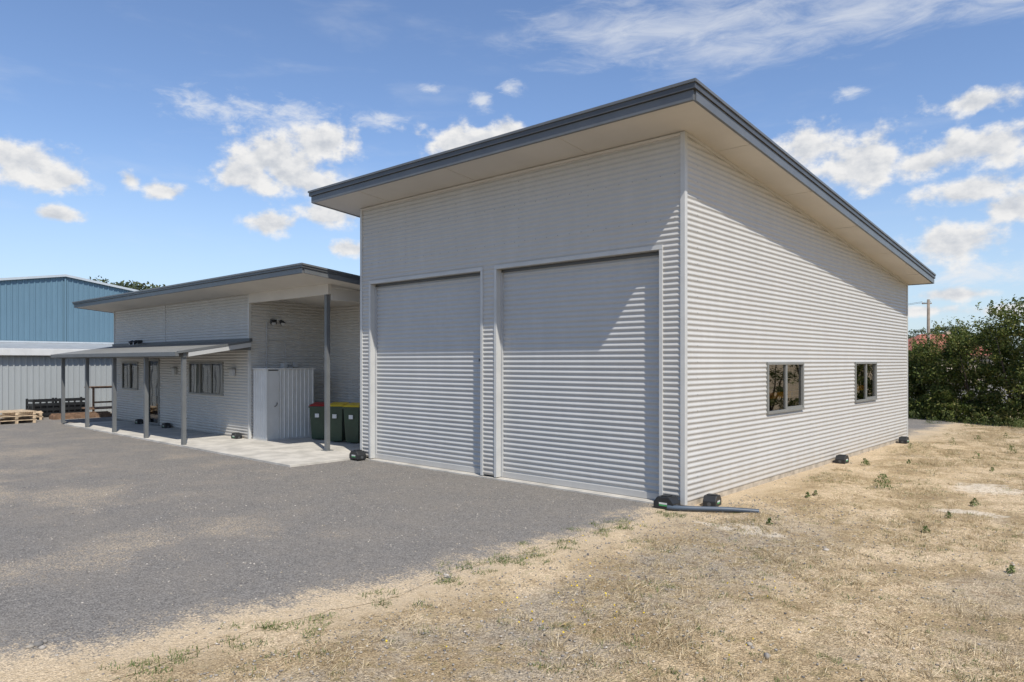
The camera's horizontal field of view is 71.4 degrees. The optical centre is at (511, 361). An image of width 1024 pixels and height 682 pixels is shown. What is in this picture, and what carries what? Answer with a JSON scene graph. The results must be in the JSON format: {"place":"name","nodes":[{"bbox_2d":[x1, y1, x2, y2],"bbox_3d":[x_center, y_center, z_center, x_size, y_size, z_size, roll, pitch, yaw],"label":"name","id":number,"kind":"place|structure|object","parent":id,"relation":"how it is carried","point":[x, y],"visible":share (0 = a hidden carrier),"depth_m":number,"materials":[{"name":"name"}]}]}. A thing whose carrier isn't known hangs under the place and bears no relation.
{"place":"outdoors","nodes":[
{"label":"outdoors","id":0,"kind":"place"},
{"bbox_2d":[61,358,64,422],"bbox_3d":[-14.293,0.922,22.695,0.090,2.065,0.090,0,0,42],"label":"awning post","id":1,"kind":"object","parent":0,"point":[62,390],"visible":1,"depth_m":22.66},
{"bbox_2d":[60,352,186,357],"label":"awning beam front","id":2,"kind":"structure","parent":1,"relation":"on","point":[184,354],"depth_m":18.26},
{"bbox_2d":[51,352,178,357],"bbox_3d":[-11.219,-0.172,19.624,9.380,0.095,0.090,0,0,42],"label":"awning gutter","id":3,"kind":"object","parent":2,"relation":"attached to","point":[122,354],"visible":1,"depth_m":18.73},
{"bbox_2d":[0,274,138,414],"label":"industrial shed","id":4,"kind":"structure","parent":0,"point":[42,319],"depth_m":27.84,"materials":[{"name":"metal"}]},
{"bbox_2d":[85,358,88,426],"bbox_3d":[-12.626,0.922,21.184,0.090,2.065,0.090,0,0,42],"label":"awning post","id":5,"kind":"object","parent":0,"point":[86,392],"visible":0.8,"depth_m":21.15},
{"bbox_2d":[112,358,116,431],"bbox_3d":[-10.996,0.922,19.706,0.090,2.065,0.090,0,0,42],"label":"awning post","id":6,"kind":"object","parent":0,"point":[114,394],"visible":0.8,"depth_m":19.68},
{"bbox_2d":[144,358,148,437],"bbox_3d":[-9.352,0.922,18.215,0.090,2.065,0.090,0,0,42],"label":"awning post","id":7,"kind":"object","parent":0,"point":[146,397],"visible":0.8,"depth_m":18.18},
{"bbox_2d":[115,294,247,358],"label":"wall","id":8,"kind":"structure","parent":0,"point":[219,318],"depth_m":20.24,"materials":[{"name":"metal"}]},
{"bbox_2d":[112,338,251,345],"bbox_3d":[-9.999,-0.540,20.954,9.400,0.080,0.078,0,0,42],"label":"awning wall flashing","id":9,"kind":"object","parent":8,"relation":"attached to","point":[205,341],"visible":0.86,"depth_m":20.11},
{"bbox_2d":[78,273,359,312],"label":"soffit","id":10,"kind":"structure","parent":8,"relation":"on","point":[275,283],"depth_m":18.07,"materials":[{"name":"paint"}]},
{"bbox_2d":[74,268,303,307],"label":"fascia front","id":11,"kind":"structure","parent":10,"relation":"attached to","point":[247,279],"depth_m":17.36,"materials":[{"name":"metal"}]},
{"bbox_2d":[304,268,359,284],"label":"fascia","id":12,"kind":"structure","parent":10,"relation":"attached to","point":[330,276],"depth_m":14.84,"materials":[{"name":"metal"}]},
{"bbox_2d":[330,289,359,301],"bbox_3d":[-3.266,-1.475,16.478,0.090,0.250,2.168,0,0,42],"label":"beam return","id":13,"kind":"object","parent":10,"relation":"attached to","point":[344,295],"visible":0.45,"depth_m":15.91,"materials":[{"name":"paint"}]},
{"bbox_2d":[117,417,246,438],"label":"office floor","id":14,"kind":"structure","parent":0,"point":[154,419],"depth_m":23.55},
{"bbox_2d":[217,364,221,393],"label":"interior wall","id":15,"kind":"structure","parent":14,"relation":"on","point":[219,378],"depth_m":26.59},
{"bbox_2d":[0,412,664,681],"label":"driveway","id":16,"kind":"structure","parent":0,"point":[53,453],"depth_m":8.13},
{"bbox_2d":[0,409,36,423],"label":"wooden pallet","id":17,"kind":"object","parent":16,"relation":"on","point":[10,416],"visible":1,"depth_m":23.16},
{"bbox_2d":[26,398,60,417],"bbox_3d":[-16.839,1.655,25.618,0.660,0.650,0.900,0,0,36],"label":"plastic crate","id":18,"kind":"object","parent":16,"relation":"on","point":[47,409],"visible":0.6,"depth_m":25.44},
{"bbox_2d":[55,397,84,412],"bbox_3d":[-16.235,1.655,26.285,0.660,0.650,0.900,0,0,39],"label":"plastic crate","id":19,"kind":"object","parent":16,"relation":"on","point":[73,407],"visible":0.4,"depth_m":26.10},
{"bbox_2d":[49,411,111,419],"bbox_3d":[-15.235,1.898,25.244,0.480,0.196,1.900,0,0,42],"label":"timber stack","id":20,"kind":"object","parent":16,"relation":"on","point":[57,416],"visible":0.96,"depth_m":25.04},
{"bbox_2d":[82,386,111,411],"bbox_3d":[-15.022,1.455,26.130,0.800,1.090,1.100,0,0,39],"label":"timber rack","id":21,"kind":"object","parent":16,"relation":"on","point":[93,408],"visible":0.38,"depth_m":25.77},
{"bbox_2d":[349,450,365,459],"bbox_3d":[-3.125,1.881,14.422,0.306,0.178,0.204,0,0,42],"label":"rodent bait station","id":22,"kind":"object","parent":16,"relation":"on","point":[357,454],"visible":1,"depth_m":14.34,"materials":[{"name":"black plastic"}]},
{"bbox_2d":[653,494,679,510],"bbox_3d":[2.104,1.907,9.694,0.306,0.178,0.204,0,0,42],"label":"rodent bait station","id":23,"kind":"object","parent":16,"relation":"on","point":[662,501],"visible":0.94,"depth_m":9.63,"materials":[{"name":"black plastic"}]},
{"bbox_2d":[366,457,653,500],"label":"slab floor","id":24,"kind":"structure","parent":0,"point":[520,480],"depth_m":11.70,"materials":[{"name":"concrete"}]},
{"bbox_2d":[377,276,479,467],"bbox_3d":[-1.603,0.155,13.451,3.100,3.430,0.018,0,0,42],"label":"roller door curtain","id":25,"kind":"object","parent":24,"relation":"on","point":[428,371],"visible":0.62,"depth_m":13.39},
{"bbox_2d":[376,454,479,473],"bbox_3d":[-1.609,1.918,13.445,3.096,0.096,0.035,0,0,42],"label":"roller door bottom rail","id":26,"kind":"object","parent":25,"relation":"attached to","point":[431,463],"visible":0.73,"depth_m":13.37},
{"bbox_2d":[503,255,658,492],"bbox_3d":[0.992,0.155,11.099,3.105,3.430,0.018,0,0,42],"label":"roller door curtain","id":27,"kind":"object","parent":24,"relation":"on","point":[581,372],"visible":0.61,"depth_m":10.98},
{"bbox_2d":[503,471,658,499],"bbox_3d":[0.986,1.918,11.092,3.101,0.096,0.035,0,0,42],"label":"roller door bottom rail","id":28,"kind":"object","parent":27,"relation":"attached to","point":[606,489],"visible":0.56,"depth_m":10.96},
{"bbox_2d":[788,365,792,406],"bbox_3d":[5.140,0.485,13.161,0.060,2.970,0.070,0,0,42],"label":"rack upright","id":29,"kind":"object","parent":24,"relation":"on","point":[790,382],"visible":0.29,"depth_m":13.14,"materials":[{"name":"metal"}]},
{"bbox_2d":[769,384,873,398],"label":"rack beam","id":30,"kind":"structure","parent":29,"relation":"attached to","point":[776,395],"depth_m":13.16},
{"bbox_2d":[0,437,1023,681],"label":"gravel","id":31,"kind":"structure","parent":0,"point":[214,675],"depth_m":6.60,"materials":[{"name":"gravel"}]},
{"bbox_2d":[0,0,1023,360],"label":"sky","id":32,"kind":"structure","parent":0,"point":[157,142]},
{"bbox_2d":[111,374,1023,681],"bbox_3d":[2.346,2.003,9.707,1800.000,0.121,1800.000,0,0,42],"label":"ground","id":33,"kind":"structure","parent":0,"point":[795,648],"depth_m":5.95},
{"bbox_2d":[64,420,151,429],"bbox_3d":[-12.499,2.027,22.142,2.688,0.145,1.720,0,0,42],"label":"slab bay","id":34,"kind":"object","parent":33,"relation":"on","point":[103,425],"visible":0.59,"depth_m":22.11,"materials":[{"name":"concrete"}]},
{"bbox_2d":[122,389,138,421],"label":"wall","id":35,"kind":"structure","parent":34,"relation":"on","point":[130,400],"depth_m":23.24,"materials":[{"name":"metal"}]},
{"bbox_2d":[138,359,143,420],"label":"wall","id":36,"kind":"structure","parent":34,"relation":"on","point":[141,389],"depth_m":22.64,"materials":[{"name":"metal"}]},
{"bbox_2d":[117,359,122,419],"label":"wall","id":37,"kind":"structure","parent":33,"relation":"on","point":[119,393],"depth_m":23.87,"materials":[{"name":"metal"}]},
{"bbox_2d":[94,425,197,437],"bbox_3d":[-10.425,2.027,20.261,2.888,0.145,1.720,0,0,42],"label":"slab bay","id":38,"kind":"object","parent":33,"relation":"on","point":[131,432],"visible":0.59,"depth_m":20.19,"materials":[{"name":"concrete"}]},
{"bbox_2d":[159,359,189,429],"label":"wall","id":39,"kind":"structure","parent":38,"relation":"on","point":[170,398],"depth_m":21.07,"materials":[{"name":"metal"}]},
{"bbox_2d":[189,394,223,434],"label":"wall","id":40,"kind":"structure","parent":38,"relation":"on","point":[206,412],"depth_m":19.55,"materials":[{"name":"metal"}]},
{"bbox_2d":[124,361,216,416],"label":"wall","id":41,"kind":"structure","parent":33,"relation":"on","point":[154,385],"depth_m":25.18,"materials":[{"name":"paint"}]},
{"bbox_2d":[133,432,245,446],"bbox_3d":[-8.277,2.027,18.314,2.888,0.145,1.720,0,0,42],"label":"slab bay","id":42,"kind":"object","parent":33,"relation":"on","point":[174,439],"visible":0.64,"depth_m":18.09,"materials":[{"name":"concrete"}]},
{"bbox_2d":[223,358,247,438],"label":"wall","id":43,"kind":"structure","parent":42,"relation":"on","point":[235,404],"depth_m":18.42,"materials":[{"name":"metal"}]},
{"bbox_2d":[180,439,304,455],"bbox_3d":[-6.240,2.027,16.466,2.588,0.145,1.720,0,0,42],"label":"slab bay","id":44,"kind":"object","parent":33,"relation":"on","point":[232,447],"visible":0.62,"depth_m":16.39,"materials":[{"name":"concrete"}]},
{"bbox_2d":[181,357,185,444],"bbox_3d":[-7.700,0.922,16.717,0.090,2.065,0.090,0,0,42],"label":"awning post","id":45,"kind":"object","parent":44,"relation":"on","point":[183,400],"visible":1,"depth_m":16.69,"materials":[{"name":"metal"}]},
{"bbox_2d":[233,447,353,466],"bbox_3d":[-4.439,2.027,14.834,2.248,0.145,1.720,0,0,42],"label":"slab bay","id":46,"kind":"object","parent":33,"relation":"on","point":[295,457],"visible":0.53,"depth_m":14.66,"materials":[{"name":"concrete"}]},
{"bbox_3d":[-4.058,1.949,15.656,0.200,0.012,0.190,0,0,42],"label":"post base plate","id":47,"kind":"object","parent":46,"relation":"on","visible":0},
{"bbox_2d":[324,294,329,449],"bbox_3d":[-4.058,0.242,15.656,0.090,3.425,0.090,0,0,42],"label":"steel post","id":48,"kind":"object","parent":47,"relation":"on","point":[326,371],"visible":0.96,"depth_m":15.62,"materials":[{"name":"metal"}]},
{"bbox_2d":[249,284,330,302],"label":"beam front","id":49,"kind":"structure","parent":48,"relation":"on","point":[307,291],"depth_m":16.59,"materials":[{"name":"paint"}]},
{"bbox_2d":[252,437,384,454],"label":"concrete slab","id":50,"kind":"structure","parent":33,"relation":"on","point":[344,446],"depth_m":16.81,"materials":[{"name":"concrete"}]},
{"bbox_2d":[252,363,315,440],"bbox_3d":[-5.822,0.998,18.244,0.750,1.915,1.385,0,0,42],"label":"metal storage cabinet","id":51,"kind":"object","parent":50,"relation":"on","point":[283,397],"visible":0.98,"depth_m":17.92,"materials":[{"name":"metal"}]},
{"bbox_2d":[251,300,323,438],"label":"wall recess side","id":52,"kind":"structure","parent":50,"relation":"on","point":[300,332],"depth_m":18.79,"materials":[{"name":"paint"}]},
{"bbox_2d":[248,294,250,438],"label":"corner trim","id":53,"kind":"structure","parent":52,"relation":"attached to","point":[249,374],"depth_m":17.95,"materials":[{"name":"paint"}]},
{"bbox_2d":[308,402,323,438],"bbox_3d":[-4.814,1.493,17.903,0.422,0.924,0.530,0,0,5],"label":"wheelie bin","id":54,"kind":"object","parent":50,"relation":"on","point":[317,418],"visible":0.6,"depth_m":17.70,"materials":[{"name":"green plastic"}]},
{"bbox_2d":[330,402,348,440],"bbox_3d":[-4.235,1.478,17.380,0.436,0.954,0.547,0,0,8],"label":"wheelie bin","id":55,"kind":"object","parent":50,"relation":"on","point":[337,428],"visible":0.6,"depth_m":17.17,"materials":[{"name":"green plastic"}]},
{"bbox_2d":[330,305,359,402],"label":"wall recess back","id":56,"kind":"structure","parent":50,"relation":"on","point":[344,353],"depth_m":19.04,"materials":[{"name":"paint"}]},
{"bbox_2d":[342,403,359,442],"bbox_3d":[-3.761,1.478,17.127,0.436,0.954,0.547,0,0,14],"label":"wheelie bin","id":57,"kind":"object","parent":50,"relation":"on","point":[352,420],"visible":0.65,"depth_m":16.91,"materials":[{"name":"green plastic"}]},
{"bbox_2d":[25,545,828,659],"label":"rocks","id":58,"kind":"object","parent":33,"relation":"on","point":[42,646],"visible":0.97,"depth_m":4.96,"materials":[{"name":"stone"}]},
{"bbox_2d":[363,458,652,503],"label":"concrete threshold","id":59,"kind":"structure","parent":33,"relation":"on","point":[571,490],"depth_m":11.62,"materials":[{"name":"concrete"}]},
{"bbox_2d":[483,270,493,475],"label":"wall front","id":60,"kind":"structure","parent":59,"relation":"on","point":[488,371],"depth_m":12.18,"materials":[{"name":"paint"}]},
{"bbox_2d":[480,271,485,474],"bbox_3d":[-0.464,0.200,12.344,0.055,3.520,0.188,0,0,42],"label":"roller door jamb","id":61,"kind":"object","parent":60,"relation":"attached to","point":[481,373],"visible":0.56,"depth_m":12.27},
{"bbox_2d":[494,269,501,476],"bbox_3d":[-0.223,0.200,12.126,0.055,3.520,0.188,0,0,42],"label":"roller door jamb","id":62,"kind":"object","parent":60,"relation":"attached to","point":[497,372],"visible":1,"depth_m":12.06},
{"bbox_2d":[501,273,503,476],"bbox_3d":[-0.165,0.226,12.126,0.029,3.468,0.040,0,0,42],"label":"roller door guide","id":63,"kind":"object","parent":62,"relation":"attached to","point":[502,373],"visible":1,"depth_m":12.11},
{"bbox_2d":[362,132,679,284],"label":"wall front","id":64,"kind":"structure","parent":60,"relation":"on","point":[630,186],"depth_m":11.46,"materials":[{"name":"paint"}]},
{"bbox_2d":[369,267,483,284],"bbox_3d":[-1.641,-1.592,13.410,3.230,0.060,0.190,0,0,42],"label":"roller door head","id":65,"kind":"object","parent":64,"relation":"attached to","point":[442,274],"visible":0.79,"depth_m":13.24},
{"bbox_2d":[376,272,479,286],"bbox_3d":[-1.523,-1.535,13.539,3.116,0.050,0.280,0,0,42],"label":"roller door roll slot","id":66,"kind":"object","parent":65,"relation":"attached to","point":[431,279],"visible":0.43,"depth_m":13.36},
{"bbox_2d":[362,133,679,210],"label":"wall head trim","id":67,"kind":"structure","parent":64,"relation":"attached to","point":[556,163],"depth_m":11.45,"materials":[{"name":"paint"}]},
{"bbox_2d":[494,245,662,269],"bbox_3d":[0.954,-1.592,11.057,3.235,0.060,0.190,0,0,42],"label":"roller door head","id":68,"kind":"object","parent":64,"relation":"attached to","point":[656,248],"visible":0.8,"depth_m":10.84},
{"bbox_2d":[502,251,658,272],"bbox_3d":[1.072,-1.535,11.187,3.121,0.050,0.280,0,0,42],"label":"roller door roll slot","id":69,"kind":"object","parent":68,"relation":"attached to","point":[585,261],"visible":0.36,"depth_m":10.97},
{"bbox_2d":[663,247,679,500],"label":"wall front","id":70,"kind":"structure","parent":59,"relation":"on","point":[671,371],"depth_m":9.83,"materials":[{"name":"paint"}]},
{"bbox_2d":[659,249,662,495],"bbox_3d":[2.133,0.200,9.990,0.055,3.520,0.188,0,0,42],"label":"roller door jamb","id":71,"kind":"object","parent":70,"relation":"attached to","point":[660,371],"visible":0.31,"depth_m":9.92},
{"bbox_2d":[90,276,1023,359],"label":"distant trees","id":72,"kind":"object","parent":33,"relation":"on","point":[136,286],"visible":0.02,"depth_m":94.95,"materials":[{"name":"green plant"}]},
{"bbox_2d":[99,411,1023,681],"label":"weeds","id":73,"kind":"object","parent":33,"relation":"on","point":[503,559],"visible":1,"depth_m":6.47,"materials":[{"name":"green plant"}]},
{"bbox_2d":[703,493,720,506],"bbox_3d":[2.777,1.920,9.883,0.184,0.160,0.275,0,0,34],"label":"rodent bait station","id":74,"kind":"object","parent":33,"relation":"on","point":[710,499],"visible":0.92,"depth_m":9.80,"materials":[{"name":"black plastic"}]},
{"bbox_2d":[667,505,758,512],"bbox_3d":[2.658,1.961,9.448,1.184,0.082,0.090,0,0,10],"label":"drain pipe","id":75,"kind":"object","parent":33,"relation":"on","point":[710,508],"visible":1,"depth_m":9.42,"materials":[{"name":"plastic"}]},
{"bbox_2d":[680,439,897,505],"bbox_3d":[6.206,2.059,14.036,0.104,0.282,11.600,0,0,42],"label":"footing side","id":76,"kind":"object","parent":33,"relation":"on","point":[747,486],"visible":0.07,"depth_m":12.17,"materials":[{"name":"concrete"}]},
{"bbox_2d":[680,131,686,504],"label":"corner trim","id":77,"kind":"structure","parent":76,"relation":"on","point":[683,317],"depth_m":9.69,"materials":[{"name":"paint"}]},
{"bbox_2d":[687,396,906,500],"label":"wall side","id":78,"kind":"structure","parent":33,"relation":"on","point":[722,455],"depth_m":12.15,"materials":[{"name":"paint"}]},
{"bbox_2d":[687,362,766,424],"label":"wall side","id":79,"kind":"structure","parent":78,"relation":"on","point":[717,391],"depth_m":10.60,"materials":[{"name":"paint"}]},
{"bbox_2d":[766,365,768,411],"bbox_3d":[4.201,0.440,11.741,0.058,0.770,0.045,0,0,42],"label":"window stile","id":80,"kind":"object","parent":79,"relation":"attached to","point":[767,387],"depth_m":11.71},
{"bbox_2d":[687,137,906,361],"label":"wall side","id":81,"kind":"structure","parent":79,"relation":"on","point":[757,256],"depth_m":11.87,"materials":[{"name":"paint"}]},
{"bbox_2d":[687,132,907,284],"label":"side head trim","id":82,"kind":"structure","parent":81,"relation":"attached to","point":[721,157],"depth_m":12.11,"materials":[{"name":"paint"}]},
{"bbox_2d":[804,362,854,408],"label":"wall side","id":83,"kind":"structure","parent":78,"relation":"on","point":[829,383],"depth_m":13.92,"materials":[{"name":"paint"}]},
{"bbox_2d":[800,365,803,406],"bbox_3d":[5.253,0.440,12.900,0.058,0.770,0.045,0,0,42],"label":"window stile","id":84,"kind":"object","parent":83,"relation":"attached to","point":[801,384],"depth_m":12.87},
{"bbox_2d":[877,362,906,398],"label":"wall side","id":85,"kind":"structure","parent":78,"relation":"on","point":[891,377],"depth_m":17.21,"materials":[{"name":"paint"}]},
{"bbox_2d":[769,364,873,410],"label":"wall back","id":86,"kind":"structure","parent":33,"relation":"on","point":[775,373],"depth_m":20.23,"materials":[{"name":"paint"}]},
{"bbox_2d":[906,285,907,436],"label":"corner trim","id":87,"kind":"structure","parent":86,"relation":"attached to","point":[907,361],"depth_m":18.25,"materials":[{"name":"paint"}]},
{"bbox_2d":[835,454,848,463],"bbox_3d":[6.503,1.916,14.037,0.184,0.160,0.275,0,0,42],"label":"rodent bait station","id":88,"kind":"object","parent":33,"relation":"on","point":[841,459],"visible":1,"depth_m":13.96,"materials":[{"name":"black plastic"}]},
{"bbox_2d":[910,299,931,343],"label":"utility pole","id":89,"kind":"object","parent":33,"relation":"on","point":[928,303],"visible":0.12,"depth_m":61.90,"materials":[{"name":"white paint"}]},
{"bbox_2d":[908,294,1023,426],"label":"hedge","id":90,"kind":"object","parent":33,"relation":"on","point":[936,376],"visible":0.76,"depth_m":23.66,"materials":[{"name":"green plant"}]},
{"bbox_3d":[0.809,-0.603,18.930,0.016,5.086,11.600,0,0,42],"label":"wall","id":91,"kind":"object","parent":33,"relation":"on","visible":0},
{"bbox_2d":[360,209,362,449],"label":"corner trim","id":92,"kind":"structure","parent":91,"relation":"attached to","point":[361,329],"depth_m":14.59,"materials":[{"name":"paint"}]},
{"bbox_2d":[362,285,368,456],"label":"wall front","id":93,"kind":"structure","parent":91,"relation":"attached to","point":[365,369],"depth_m":14.52,"materials":[{"name":"paint"}]},
{"bbox_2d":[369,284,375,458],"bbox_3d":[-2.816,0.200,14.477,0.055,3.520,0.188,0,0,42],"label":"roller door jamb","id":94,"kind":"object","parent":93,"relation":"attached to","point":[371,370],"visible":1,"depth_m":14.41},
{"bbox_2d":[375,287,376,457],"bbox_3d":[-2.758,0.226,14.477,0.029,3.468,0.040,0,0,42],"label":"roller door guide","id":95,"kind":"object","parent":94,"relation":"attached to","point":[375,371],"visible":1,"depth_m":14.46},
{"bbox_2d":[316,101,930,284],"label":"soffit","id":96,"kind":"structure","parent":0,"point":[697,121],"depth_m":11.27,"materials":[{"name":"paint"}]},
{"bbox_2d":[311,90,694,202],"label":"fascia front","id":97,"kind":"structure","parent":96,"relation":"attached to","point":[645,108],"depth_m":10.53,"materials":[{"name":"metal"}]},
{"bbox_2d":[694,90,933,283],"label":"fascia","id":98,"kind":"structure","parent":96,"relation":"attached to","point":[711,108],"depth_m":11.09,"materials":[{"name":"metal"}]},
{"bbox_2d":[769,383,782,391],"bbox_3d":[5.082,0.495,13.879,0.450,0.160,0.258,0,0,42],"label":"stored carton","id":99,"kind":"object","parent":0,"point":[775,386],"visible":0.43,"depth_m":13.70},
{"bbox_2d":[783,365,787,408],"bbox_3d":[4.727,0.440,12.320,0.049,0.770,0.060,0,0,42],"label":"window mullion","id":100,"kind":"structure","parent":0,"point":[785,386],"depth_m":12.30},
{"bbox_2d":[908,334,986,354],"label":"hip roof","id":101,"kind":"structure","parent":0,"point":[920,336],"depth_m":71.02,"materials":[{"name":"ceramic"}]},
{"bbox_3d":[-10.436,-0.360,20.487,9.280,0.070,0.060,0,0,42],"label":"awning","id":102,"kind":"object","parent":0,"visible":0},
{"bbox_2d":[53,341,241,354],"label":"awning roof","id":103,"kind":"structure","parent":102,"relation":"attached to","point":[149,348],"depth_m":19.73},
{"bbox_2d":[177,341,251,352],"bbox_3d":[-7.142,-0.359,17.170,0.067,0.345,1.810,0,0,42],"label":"awning end capping","id":104,"kind":"object","parent":103,"relation":"attached to","point":[209,347],"visible":1,"depth_m":17.10,"materials":[{"name":"metal"}]},
{"bbox_2d":[188,342,250,356],"bbox_3d":[-7.059,-0.296,17.263,0.045,0.362,1.560,0,0,42],"label":"awning end","id":105,"kind":"object","parent":103,"relation":"attached to","point":[217,349],"visible":1,"depth_m":17.22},
{"bbox_3d":[3.308,-2.709,16.225,8.410,1.395,12.490,0,0,42],"label":"roof sheet","id":106,"kind":"object","parent":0,"visible":0},
{"bbox_2d":[309,82,699,196],"bbox_3d":[-0.897,-3.379,11.588,8.550,0.112,0.130,0,0,42],"label":"barge front","id":107,"kind":"object","parent":106,"relation":"on","point":[637,101],"visible":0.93,"depth_m":10.47,"materials":[{"name":"metal"}]},
{"bbox_2d":[308,78,695,192],"bbox_3d":[-0.947,-3.424,11.532,8.580,0.038,0.016,0,0,42],"label":"cap bead","id":108,"kind":"object","parent":107,"relation":"attached to","point":[551,121],"visible":1,"depth_m":10.48,"materials":[{"name":"metal"}]},
{"bbox_2d":[699,86,934,278],"bbox_3d":[6.461,-2.757,13.435,0.130,1.329,12.488,0,0,42],"label":"barge","id":109,"kind":"object","parent":106,"relation":"on","point":[735,117],"visible":0.5,"depth_m":11.16,"materials":[{"name":"metal"}]},
{"bbox_2d":[695,78,935,275],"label":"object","id":110,"kind":"object","parent":109,"relation":"attached to","point":[706,88],"visible":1,"depth_m":11.02,"materials":[{"name":"metal"}]},
{"bbox_3d":[-5.891,-1.375,22.947,13.950,1.143,10.390,0,0,42],"label":"roof sheet","id":111,"kind":"object","parent":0,"visible":0},
{"bbox_2d":[73,265,307,304],"bbox_3d":[-9.391,-1.929,19.087,14.090,0.091,0.130,0,0,42],"label":"barge front","id":112,"kind":"object","parent":111,"relation":"on","point":[234,277],"visible":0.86,"depth_m":17.26,"materials":[{"name":"metal"}]},
{"bbox_2d":[72,263,301,302],"bbox_3d":[-9.441,-1.964,19.032,14.120,0.038,0.016,0,0,42],"label":"cap bead","id":113,"kind":"object","parent":112,"relation":"attached to","point":[284,266],"visible":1,"depth_m":17.29,"materials":[{"name":"metal"}]},
{"bbox_2d":[307,266,359,279],"bbox_3d":[-0.686,-1.411,18.296,0.130,1.101,10.388,0,0,42],"label":"barge","id":114,"kind":"object","parent":111,"relation":"on","point":[332,272],"visible":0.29,"depth_m":14.85,"materials":[{"name":"metal"}]},
{"label":"window","id":115,"kind":"object","parent":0,"visible":0},
{"bbox_2d":[189,362,223,363],"bbox_3d":[-8.410,0.043,19.581,2.060,0.045,0.060,0,0,42],"label":"head window","id":116,"kind":"structure","parent":115,"relation":"on","point":[206,362],"depth_m":19.49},
{"bbox_2d":[194,364,202,391],"bbox_3d":[-8.833,0.465,20.067,0.520,0.790,0.010,0,0,42],"label":"blind","id":117,"kind":"object","parent":116,"relation":"hanging from","point":[196,377],"visible":0.64,"depth_m":20.11,"materials":[{"name":"fabric"}]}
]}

